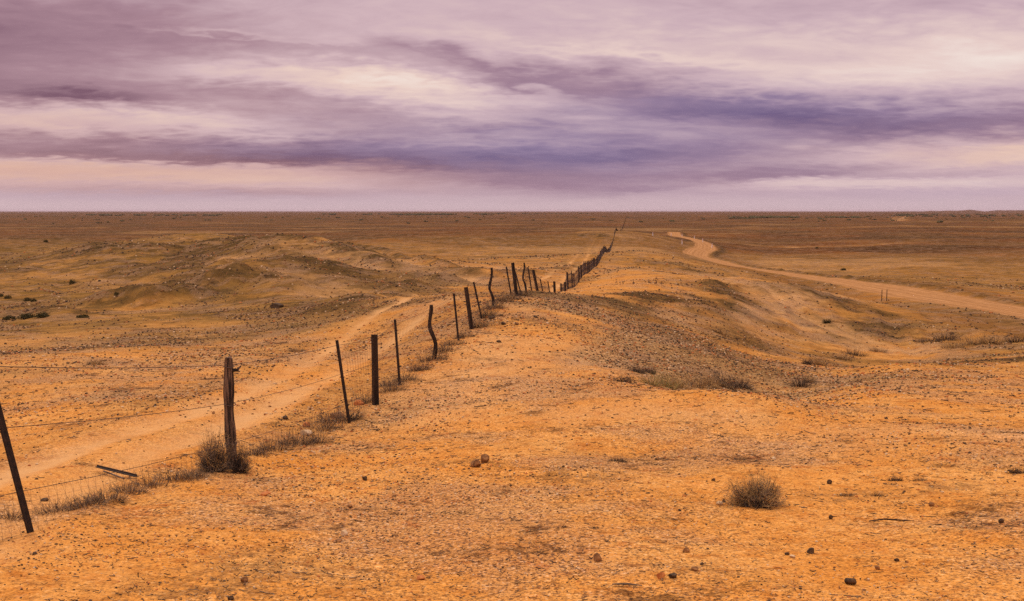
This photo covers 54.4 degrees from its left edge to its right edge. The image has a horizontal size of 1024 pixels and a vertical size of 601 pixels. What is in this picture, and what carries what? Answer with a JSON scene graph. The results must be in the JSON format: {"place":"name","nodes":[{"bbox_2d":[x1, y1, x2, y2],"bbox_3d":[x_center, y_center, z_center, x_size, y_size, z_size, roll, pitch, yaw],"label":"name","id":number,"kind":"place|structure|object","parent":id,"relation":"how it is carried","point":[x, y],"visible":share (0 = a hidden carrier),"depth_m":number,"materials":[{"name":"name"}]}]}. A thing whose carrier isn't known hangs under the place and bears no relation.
{"place":"outdoors","nodes":[
{"label":"outdoors","id":0,"kind":"place"},
{"bbox_2d":[0,220,675,569],"bbox_3d":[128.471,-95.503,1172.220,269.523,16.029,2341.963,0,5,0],"label":"dirt track","id":1,"kind":"structure","parent":0,"point":[178,439],"depth_m":12.49,"materials":[{"name":"orange soil"}]},
{"bbox_2d":[29,495,86,515],"bbox_3d":[-3.522,1.602,7.721,0.548,0.197,0.417,0,5,0],"label":"grass tuft","id":2,"kind":"object","parent":1,"relation":"on","point":[48,509],"visible":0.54,"depth_m":7.72,"materials":[{"name":"plant"}]},
{"bbox_2d":[70,480,134,504],"bbox_3d":[-3.225,1.528,7.874,0.538,0.196,0.390,0,5,0],"label":"grass tuft","id":3,"kind":"object","parent":1,"relation":"on","point":[113,496],"visible":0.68,"depth_m":7.88,"materials":[{"name":"plant"}]},
{"bbox_2d":[96,465,138,478],"bbox_3d":[-3.905,1.688,9.738,0.134,0.211,1.182,-4,7,-38],"label":"fallen picket","id":4,"kind":"object","parent":1,"relation":"on","point":[114,470],"visible":0.86,"depth_m":9.69,"materials":[{"name":"wood"}]},
{"bbox_2d":[0,210,1023,600],"bbox_3d":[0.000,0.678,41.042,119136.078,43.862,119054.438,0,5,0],"label":"ground","id":5,"kind":"structure","parent":0,"point":[908,250],"depth_m":14.68,"materials":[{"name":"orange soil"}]},
{"bbox_2d":[2,315,16,319],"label":"green bush","id":6,"kind":"object","parent":5,"relation":"on","point":[8,317],"visible":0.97,"depth_m":51.22,"materials":[{"name":"green plant"}]},
{"bbox_2d":[0,504,36,520],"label":"grass tuft","id":7,"kind":"object","parent":5,"relation":"on","point":[13,516],"visible":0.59,"depth_m":7.45,"materials":[{"name":"plant"}]},
{"bbox_2d":[16,313,33,318],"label":"green bush","id":8,"kind":"object","parent":5,"relation":"on","point":[26,315],"visible":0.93,"depth_m":50.77,"materials":[{"name":"green plant"}]},
{"bbox_2d":[33,312,48,317],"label":"green bush","id":9,"kind":"object","parent":5,"relation":"on","point":[43,315],"visible":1,"depth_m":49.91,"materials":[{"name":"green plant"}]},
{"bbox_2d":[76,314,89,317],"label":"green bush","id":10,"kind":"object","parent":5,"relation":"on","point":[82,316],"visible":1,"depth_m":49.34,"materials":[{"name":"green plant"}]},
{"bbox_2d":[53,490,116,511],"bbox_3d":[-3.276,1.554,7.629,0.450,0.191,0.404,1,5,16],"label":"grass tuft","id":11,"kind":"object","parent":5,"relation":"on","point":[87,503],"visible":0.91,"depth_m":7.63,"materials":[{"name":"plant"}]},
{"bbox_2d":[82,357,111,364],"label":"grass clump","id":12,"kind":"object","parent":5,"relation":"on","point":[94,363],"visible":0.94,"depth_m":23.79,"materials":[{"name":"plant"}]},
{"bbox_2d":[98,476,157,493],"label":"grass tuft","id":13,"kind":"object","parent":5,"relation":"on","point":[134,489],"visible":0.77,"depth_m":8.36,"materials":[{"name":"plant"}]},
{"bbox_2d":[124,473,183,487],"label":"grass tuft","id":14,"kind":"object","parent":5,"relation":"on","point":[152,482],"visible":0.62,"depth_m":8.92,"materials":[{"name":"plant"}]},
{"bbox_2d":[148,462,207,481],"bbox_3d":[-3.165,1.644,9.407,0.567,0.256,0.511,-2,6,-25],"label":"grass tuft","id":15,"kind":"object","parent":5,"relation":"on","point":[177,475],"visible":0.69,"depth_m":9.39,"materials":[{"name":"plant"}]},
{"bbox_2d":[174,462,215,481],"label":"grass tuft","id":16,"kind":"object","parent":5,"relation":"on","point":[196,477],"visible":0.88,"depth_m":9.52,"materials":[{"name":"plant"}]},
{"bbox_2d":[192,419,243,472],"bbox_3d":[-2.938,1.456,9.908,0.547,0.565,0.480,0,5,0],"label":"dry shrub","id":17,"kind":"object","parent":5,"relation":"on","point":[219,464],"visible":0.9,"depth_m":9.89,"materials":[{"name":"plant"}]},
{"bbox_2d":[224,439,254,473],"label":"dry shrub","id":18,"kind":"object","parent":5,"relation":"on","point":[244,465],"visible":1,"depth_m":9.91,"materials":[{"name":"plant"}]},
{"bbox_2d":[240,576,247,581],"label":"rock","id":19,"kind":"object","parent":5,"relation":"on","point":[244,579],"visible":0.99,"depth_m":5.46,"materials":[{"name":"brown stone"}]},
{"bbox_2d":[240,445,276,455],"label":"grass tuft","id":20,"kind":"object","parent":5,"relation":"on","point":[258,452],"visible":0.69,"depth_m":11.22,"materials":[{"name":"plant"}]},
{"bbox_2d":[260,491,270,495],"bbox_3d":[-2.138,1.681,8.653,0.095,0.037,0.086,0,5,4],"label":"rock","id":21,"kind":"object","parent":5,"relation":"on","point":[265,493],"visible":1,"depth_m":8.63,"materials":[{"name":"orange stone"}]},
{"bbox_2d":[247,436,306,451],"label":"grass tuft","id":22,"kind":"object","parent":5,"relation":"on","point":[286,447],"visible":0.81,"depth_m":11.64,"materials":[{"name":"plant"}]},
{"bbox_2d":[270,302,283,307],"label":"rock","id":23,"kind":"object","parent":5,"relation":"on","point":[276,304],"visible":0.9,"depth_m":49.33,"materials":[{"name":"brown stone"}]},
{"bbox_2d":[265,427,321,446],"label":"grass tuft","id":24,"kind":"object","parent":5,"relation":"on","point":[302,443],"visible":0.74,"depth_m":12.21,"materials":[{"name":"plant"}]},
{"bbox_2d":[285,346,308,351],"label":"grass clump","id":25,"kind":"object","parent":5,"relation":"on","point":[294,349],"visible":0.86,"depth_m":26.79,"materials":[{"name":"plant"}]},
{"bbox_2d":[301,430,312,435],"bbox_3d":[-2.747,1.767,13.328,0.173,0.073,0.124,4,7,39],"label":"rock","id":26,"kind":"object","parent":5,"relation":"on","point":[309,432],"visible":0.56,"depth_m":13.28,"materials":[{"name":"beige stone"}]},
{"bbox_2d":[0,215,626,539],"bbox_3d":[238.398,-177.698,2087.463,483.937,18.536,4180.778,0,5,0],"label":"wire fence","id":27,"kind":"object","parent":5,"relation":"on","point":[228,391],"visible":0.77,"depth_m":15.00,"materials":[{"name":"metal"}]},
{"bbox_2d":[288,426,338,444],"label":"grass tuft","id":28,"kind":"object","parent":5,"relation":"on","point":[323,440],"visible":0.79,"depth_m":12.44,"materials":[{"name":"plant"}]},
{"bbox_2d":[301,411,346,430],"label":"grass tuft","id":29,"kind":"object","parent":5,"relation":"on","point":[327,425],"visible":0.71,"depth_m":14.02,"materials":[{"name":"plant"}]},
{"bbox_2d":[310,402,368,425],"bbox_3d":[-2.575,1.707,14.704,0.958,0.419,0.909,3,6,28],"label":"grass tuft","id":30,"kind":"object","parent":5,"relation":"on","point":[336,415],"visible":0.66,"depth_m":14.75,"materials":[{"name":"plant"}]},
{"bbox_2d":[340,530,347,535],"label":"rock","id":31,"kind":"object","parent":5,"relation":"on","point":[344,533],"visible":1,"depth_m":6.90,"materials":[{"name":"beige stone"}]},
{"bbox_2d":[335,407,368,420],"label":"grass tuft","id":32,"kind":"object","parent":5,"relation":"on","point":[351,416],"visible":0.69,"depth_m":14.76,"materials":[{"name":"plant"}]},
{"bbox_2d":[353,400,363,405],"bbox_3d":[-2.485,1.663,16.200,0.185,0.097,0.147,1,5,9],"label":"rock","id":33,"kind":"object","parent":5,"relation":"on","point":[357,402],"visible":0.87,"depth_m":16.14,"materials":[{"name":"brown stone"}]},
{"bbox_2d":[350,387,383,403],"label":"grass tuft","id":34,"kind":"object","parent":5,"relation":"on","point":[369,400],"visible":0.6,"depth_m":16.31,"materials":[{"name":"plant"}]},
{"bbox_2d":[370,378,402,386],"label":"grass tuft","id":35,"kind":"object","parent":5,"relation":"on","point":[388,382],"visible":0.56,"depth_m":17.85,"materials":[{"name":"plant"}]},
{"bbox_2d":[379,378,409,393],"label":"grass tuft","id":36,"kind":"object","parent":5,"relation":"on","point":[402,387],"visible":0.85,"depth_m":17.21,"materials":[{"name":"plant"}]},
{"bbox_2d":[385,369,418,381],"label":"grass tuft","id":37,"kind":"object","parent":5,"relation":"on","point":[409,378],"visible":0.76,"depth_m":18.32,"materials":[{"name":"plant"}]},
{"bbox_2d":[404,360,435,372],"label":"grass tuft","id":38,"kind":"object","parent":5,"relation":"on","point":[425,367],"visible":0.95,"depth_m":19.45,"materials":[{"name":"plant"}]},
{"bbox_2d":[417,575,424,579],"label":"rock","id":39,"kind":"object","parent":5,"relation":"on","point":[420,577],"visible":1,"depth_m":5.69,"materials":[{"name":"orange stone"}]},
{"bbox_2d":[414,348,454,361],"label":"grass tuft","id":40,"kind":"object","parent":5,"relation":"on","point":[426,358],"visible":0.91,"depth_m":20.67,"materials":[{"name":"plant"}]},
{"bbox_2d":[426,340,462,353],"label":"grass tuft","id":41,"kind":"object","parent":5,"relation":"on","point":[444,346],"visible":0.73,"depth_m":21.78,"materials":[{"name":"plant"}]},
{"bbox_2d":[437,337,467,345],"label":"grass tuft","id":42,"kind":"object","parent":5,"relation":"on","point":[452,342],"visible":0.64,"depth_m":22.96,"materials":[{"name":"plant"}]},
{"bbox_2d":[452,327,479,338],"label":"grass tuft","id":43,"kind":"object","parent":5,"relation":"on","point":[461,335],"visible":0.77,"depth_m":24.50,"materials":[{"name":"plant"}]},
{"bbox_2d":[471,459,480,466],"bbox_3d":[-0.363,1.625,9.891,0.106,0.105,0.081,2,5,17],"label":"rock","id":44,"kind":"object","parent":5,"relation":"on","point":[475,463],"visible":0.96,"depth_m":9.87,"materials":[{"name":"brown stone"}]},
{"bbox_2d":[461,317,494,328],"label":"grass tuft","id":45,"kind":"object","parent":5,"relation":"on","point":[475,323],"visible":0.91,"depth_m":26.25,"materials":[{"name":"plant"}]},
{"bbox_2d":[481,454,488,462],"bbox_3d":[-0.275,1.607,10.119,0.100,0.096,0.091,3,6,28],"label":"rock","id":46,"kind":"object","parent":5,"relation":"on","point":[484,458],"visible":0.99,"depth_m":10.09,"materials":[{"name":"brown stone"}]},
{"bbox_2d":[471,306,501,317],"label":"grass tuft","id":47,"kind":"object","parent":5,"relation":"on","point":[484,314],"visible":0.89,"depth_m":28.06,"materials":[{"name":"plant"}]},
{"bbox_2d":[480,297,507,308],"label":"grass tuft","id":48,"kind":"object","parent":5,"relation":"on","point":[496,305],"visible":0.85,"depth_m":29.47,"materials":[{"name":"plant"}]},
{"bbox_2d":[488,293,518,301],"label":"grass tuft","id":49,"kind":"object","parent":5,"relation":"on","point":[502,298],"visible":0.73,"depth_m":31.81,"materials":[{"name":"plant"}]},
{"bbox_2d":[500,293,522,299],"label":"grass tuft","id":50,"kind":"object","parent":5,"relation":"on","point":[517,297],"visible":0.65,"depth_m":33.62,"materials":[{"name":"plant"}]},
{"bbox_2d":[0,233,1023,436],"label":"gibber stones","id":51,"kind":"object","parent":5,"relation":"on","point":[444,295],"visible":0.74,"depth_m":38.22,"materials":[{"name":"brown stone"}]},
{"bbox_2d":[6,213,1022,223],"bbox_3d":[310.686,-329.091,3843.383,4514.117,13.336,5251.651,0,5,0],"label":"scrub","id":52,"kind":"object","parent":5,"relation":"on","point":[901,214],"visible":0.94,"depth_m":3165.97,"materials":[{"name":"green plant"}]},
{"bbox_2d":[513,287,535,295],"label":"grass tuft","id":53,"kind":"object","parent":5,"relation":"on","point":[522,294],"visible":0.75,"depth_m":37.94,"materials":[{"name":"plant"}]},
{"bbox_2d":[593,553,601,561],"bbox_3d":[0.513,1.542,5.961,0.052,0.063,0.047,1,5,8],"label":"rock","id":54,"kind":"object","parent":5,"relation":"on","point":[597,557],"visible":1,"depth_m":5.95,"materials":[{"name":"brown stone"}]},
{"bbox_2d":[607,455,629,462],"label":"bush","id":55,"kind":"object","parent":5,"relation":"on","point":[621,460],"visible":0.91,"depth_m":10.35,"materials":[{"name":"brown plant"}]},
{"bbox_2d":[613,374,640,382],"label":"bush","id":56,"kind":"object","parent":5,"relation":"on","point":[625,380],"visible":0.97,"depth_m":17.27,"materials":[{"name":"brown plant"}]},
{"bbox_2d":[612,583,641,585],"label":"twig","id":57,"kind":"object","parent":5,"relation":"on","point":[625,584],"visible":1,"depth_m":5.40,"materials":[{"name":"brown wood"}]},
{"bbox_2d":[630,367,649,373],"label":"bush","id":58,"kind":"object","parent":5,"relation":"on","point":[638,371],"visible":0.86,"depth_m":20.01,"materials":[{"name":"brown plant"}]},
{"bbox_2d":[641,365,655,374],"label":"bush","id":59,"kind":"object","parent":5,"relation":"on","point":[652,371],"visible":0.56,"depth_m":20.49,"materials":[{"name":"brown plant"}]},
{"bbox_2d":[638,370,670,388],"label":"grass clump","id":60,"kind":"object","parent":5,"relation":"on","point":[651,383],"visible":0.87,"depth_m":17.92,"materials":[{"name":"plant"}]},
{"bbox_2d":[656,572,664,578],"bbox_3d":[0.830,1.531,5.540,0.043,0.046,0.044,4,7,41],"label":"rock","id":61,"kind":"object","parent":5,"relation":"on","point":[660,575],"visible":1,"depth_m":5.53,"materials":[{"name":"orange stone"}]},
{"bbox_2d":[647,367,687,389],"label":"grass clump","id":62,"kind":"object","parent":5,"relation":"on","point":[670,385],"visible":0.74,"depth_m":18.50,"materials":[{"name":"plant"}]},
{"bbox_2d":[668,573,676,577],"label":"rock","id":63,"kind":"object","parent":5,"relation":"on","point":[672,575],"visible":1,"depth_m":5.55,"materials":[{"name":"black stone"}]},
{"bbox_2d":[664,374,698,388],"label":"grass clump","id":64,"kind":"object","parent":5,"relation":"on","point":[686,386],"visible":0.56,"depth_m":19.67,"materials":[{"name":"plant"}]},
{"bbox_2d":[683,547,689,552],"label":"rock","id":65,"kind":"object","parent":5,"relation":"on","point":[686,550],"visible":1,"depth_m":6.20,"materials":[{"name":"brown stone"}]},
{"bbox_2d":[691,566,698,570],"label":"rock","id":66,"kind":"object","parent":5,"relation":"on","point":[694,568],"visible":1,"depth_m":5.71,"materials":[{"name":"brown stone"}]},
{"bbox_2d":[679,372,719,388],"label":"grass clump","id":67,"kind":"object","parent":5,"relation":"on","point":[700,383],"visible":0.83,"depth_m":20.54,"materials":[{"name":"plant"}]},
{"bbox_2d":[695,370,727,388],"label":"grass clump","id":68,"kind":"object","parent":5,"relation":"on","point":[711,382],"visible":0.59,"depth_m":21.11,"materials":[{"name":"plant"}]},
{"bbox_2d":[708,326,730,335],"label":"grass clump","id":69,"kind":"object","parent":5,"relation":"on","point":[720,332],"visible":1,"depth_m":36.43,"materials":[{"name":"plant"}]},
{"bbox_2d":[700,366,752,389],"bbox_3d":[4.682,1.749,21.865,1.391,0.669,1.242,0,5,0],"label":"bush","id":70,"kind":"object","parent":5,"relation":"on","point":[730,386],"visible":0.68,"depth_m":21.91,"materials":[{"name":"brown plant"}]},
{"bbox_2d":[730,373,759,389],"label":"bush","id":71,"kind":"object","parent":5,"relation":"on","point":[747,387],"visible":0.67,"depth_m":22.35,"materials":[{"name":"brown plant"}]},
{"bbox_2d":[713,463,788,509],"bbox_3d":[1.883,1.468,7.889,0.622,0.359,0.565,0,5,0],"label":"dry shrub","id":72,"kind":"object","parent":5,"relation":"on","point":[756,496],"visible":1,"depth_m":7.83,"materials":[{"name":"plant"}]},
{"bbox_2d":[783,372,815,388],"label":"bush","id":73,"kind":"object","parent":5,"relation":"on","point":[800,382],"visible":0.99,"depth_m":23.15,"materials":[{"name":"brown plant"}]},
{"bbox_2d":[798,358,815,364],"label":"bush","id":74,"kind":"object","parent":5,"relation":"on","point":[808,362],"visible":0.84,"depth_m":32.48,"materials":[{"name":"brown plant"}]},
{"bbox_2d":[801,374,819,381],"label":"grass clump","id":75,"kind":"object","parent":5,"relation":"on","point":[812,378],"visible":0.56,"depth_m":23.91,"materials":[{"name":"plant"}]},
{"bbox_2d":[807,547,813,553],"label":"rock","id":76,"kind":"object","parent":5,"relation":"on","point":[810,550],"visible":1,"depth_m":6.20,"materials":[{"name":"brown stone"}]},
{"bbox_2d":[810,356,829,365],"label":"grass clump","id":77,"kind":"object","parent":5,"relation":"on","point":[818,362],"visible":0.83,"depth_m":32.82,"materials":[{"name":"plant"}]},
{"bbox_2d":[831,351,852,360],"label":"grass clump","id":78,"kind":"object","parent":5,"relation":"on","point":[844,358],"visible":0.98,"depth_m":38.69,"materials":[{"name":"plant"}]},
{"bbox_2d":[837,492,856,496],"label":"bush","id":79,"kind":"object","parent":5,"relation":"on","point":[845,495],"visible":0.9,"depth_m":8.28,"materials":[{"name":"brown plant"}]},
{"bbox_2d":[844,578,856,584],"bbox_3d":[1.833,1.525,5.401,0.055,0.042,0.058,-4,7,-41],"label":"rock","id":80,"kind":"object","parent":5,"relation":"on","point":[851,581],"visible":1,"depth_m":5.39,"materials":[{"name":"brown stone"}]},
{"bbox_2d":[841,346,869,356],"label":"bush","id":81,"kind":"object","parent":5,"relation":"on","point":[854,354],"visible":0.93,"depth_m":41.37,"materials":[{"name":"brown plant"}]},
{"bbox_2d":[869,347,890,351],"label":"grass clump","id":82,"kind":"object","parent":5,"relation":"on","point":[877,350],"visible":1,"depth_m":43.28,"materials":[{"name":"plant"}]},
{"bbox_2d":[869,518,912,520],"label":"twig","id":83,"kind":"object","parent":5,"relation":"on","point":[891,519],"visible":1,"depth_m":7.28,"materials":[{"name":"brown wood"}]},
{"bbox_2d":[887,476,903,481],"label":"bush","id":84,"kind":"object","parent":5,"relation":"on","point":[896,479],"visible":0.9,"depth_m":9.01,"materials":[{"name":"brown plant"}]},
{"bbox_2d":[912,476,926,480],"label":"grass clump","id":85,"kind":"object","parent":5,"relation":"on","point":[917,479],"visible":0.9,"depth_m":8.99,"materials":[{"name":"plant"}]},
{"bbox_2d":[913,337,942,341],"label":"bush","id":86,"kind":"object","parent":5,"relation":"on","point":[922,340],"visible":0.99,"depth_m":48.01,"materials":[{"name":"brown plant"}]},
{"bbox_2d":[924,329,963,340],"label":"bush","id":87,"kind":"object","parent":5,"relation":"on","point":[949,338],"visible":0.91,"depth_m":48.37,"materials":[{"name":"brown plant"}]},
{"bbox_2d":[936,339,970,347],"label":"grass clump","id":88,"kind":"object","parent":5,"relation":"on","point":[951,345],"visible":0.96,"depth_m":43.66,"materials":[{"name":"plant"}]},
{"bbox_2d":[952,332,989,345],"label":"grass clump","id":89,"kind":"object","parent":5,"relation":"on","point":[972,342],"visible":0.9,"depth_m":45.07,"materials":[{"name":"plant"}]},
{"bbox_2d":[970,331,1009,343],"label":"grass clump","id":90,"kind":"object","parent":5,"relation":"on","point":[991,340],"visible":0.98,"depth_m":44.88,"materials":[{"name":"plant"}]},
{"bbox_2d":[1002,331,1023,342],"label":"bush","id":91,"kind":"object","parent":5,"relation":"on","point":[1018,339],"visible":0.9,"depth_m":46.40,"materials":[{"name":"brown plant"}]},
{"bbox_2d":[1004,464,1023,473],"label":"bush","id":92,"kind":"object","parent":5,"relation":"on","point":[1011,471],"visible":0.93,"depth_m":9.15,"materials":[{"name":"brown plant"}]},
{"bbox_2d":[0,0,1023,210],"label":"sky","id":93,"kind":"structure","parent":0,"point":[106,105],"materials":[{"name":"purple"}]},
{"bbox_2d":[668,232,1023,319],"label":"road","id":94,"kind":"structure","parent":0,"point":[701,249],"depth_m":114.12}
]}

